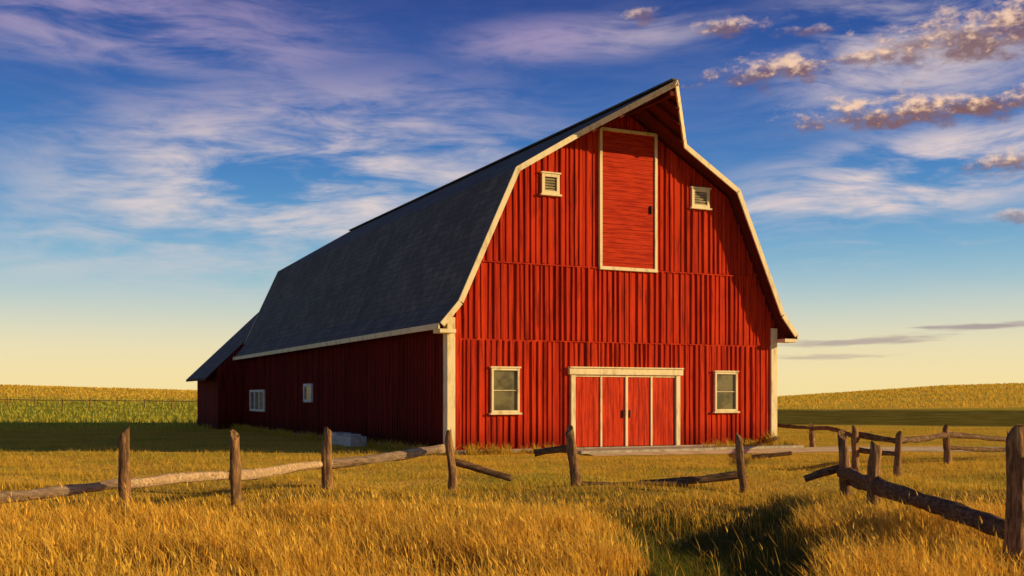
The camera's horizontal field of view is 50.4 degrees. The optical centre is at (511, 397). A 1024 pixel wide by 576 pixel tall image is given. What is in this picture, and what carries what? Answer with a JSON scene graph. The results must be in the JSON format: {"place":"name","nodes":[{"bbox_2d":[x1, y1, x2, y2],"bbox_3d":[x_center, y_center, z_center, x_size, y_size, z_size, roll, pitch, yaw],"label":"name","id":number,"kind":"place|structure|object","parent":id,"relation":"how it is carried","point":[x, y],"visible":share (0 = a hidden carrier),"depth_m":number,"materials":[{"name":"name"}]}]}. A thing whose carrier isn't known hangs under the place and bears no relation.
{"place":"outdoors","nodes":[
{"label":"outdoors","id":0,"kind":"place"},
{"bbox_2d":[0,384,1023,575],"bbox_3d":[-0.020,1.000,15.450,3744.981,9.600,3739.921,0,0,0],"label":"ground","id":1,"kind":"structure","parent":0,"point":[963,417],"depth_m":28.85,"materials":[{"name":"yellow plant"}]},
{"bbox_2d":[0,398,196,408],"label":"wooden fence","id":2,"kind":"object","parent":1,"relation":"on","point":[90,400],"visible":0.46,"depth_m":121.06,"materials":[{"name":"brown wood"}]},
{"bbox_2d":[332,432,366,446],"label":"concrete blocks","id":3,"kind":"object","parent":1,"relation":"on","point":[346,439],"depth_m":37.71,"materials":[{"name":"grey concrete"}]},
{"bbox_2d":[0,425,791,516],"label":"wooden fence","id":4,"kind":"object","parent":1,"relation":"on","point":[235,474],"visible":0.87,"depth_m":19.35,"materials":[{"name":"brown wood"}]},
{"bbox_2d":[186,78,797,454],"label":"red barn","id":5,"kind":"structure","parent":1,"relation":"on","point":[603,279],"depth_m":35.61,"materials":[{"name":"red wood"}]},
{"bbox_2d":[0,474,1023,575],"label":"tall grass","id":6,"kind":"structure","parent":1,"relation":"on","point":[907,563],"depth_m":11.41,"materials":[{"name":"yellow plant"}]},
{"bbox_2d":[230,423,797,455],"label":"weeds","id":7,"kind":"object","parent":1,"relation":"on","point":[503,450],"visible":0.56,"depth_m":36.51,"materials":[{"name":"green plant"}]},
{"bbox_2d":[587,505,845,575],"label":"hollow grass","id":8,"kind":"structure","parent":1,"relation":"on","point":[663,561],"depth_m":13.68,"materials":[{"name":"green plant"}]},
{"bbox_2d":[777,423,1009,477],"bbox_3d":[12.489,1.286,31.785,7.842,1.298,15.799,0,0,6],"label":"wooden fence","id":9,"kind":"object","parent":1,"relation":"on","point":[898,440],"visible":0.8,"depth_m":27.10,"materials":[{"name":"brown wood"}]},
{"bbox_2d":[804,424,1023,575],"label":"wooden fence","id":10,"kind":"object","parent":1,"relation":"on","point":[873,483],"visible":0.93,"depth_m":12.13,"materials":[{"name":"brown wood"}]},
{"bbox_2d":[0,382,1023,431],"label":"distant crop field","id":11,"kind":"structure","parent":0,"point":[114,424],"depth_m":137.67,"materials":[{"name":"green plant"}]},
{"bbox_2d":[0,0,1023,395],"label":"sky","id":12,"kind":"structure","parent":0,"point":[162,162],"materials":[{"name":"blue"}]},
{"bbox_2d":[566,444,803,453],"bbox_3d":[5.789,1.705,35.286,8.900,0.190,1.370,0,0,-26],"label":"concrete apron","id":13,"kind":"object","parent":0,"point":[639,449],"visible":0.44,"depth_m":34.39,"materials":[{"name":"beige concrete"}]},
{"bbox_2d":[590,446,997,455],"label":"dirt path","id":14,"kind":"structure","parent":0,"point":[827,449],"depth_m":34.11,"materials":[{"name":"brown soil"}]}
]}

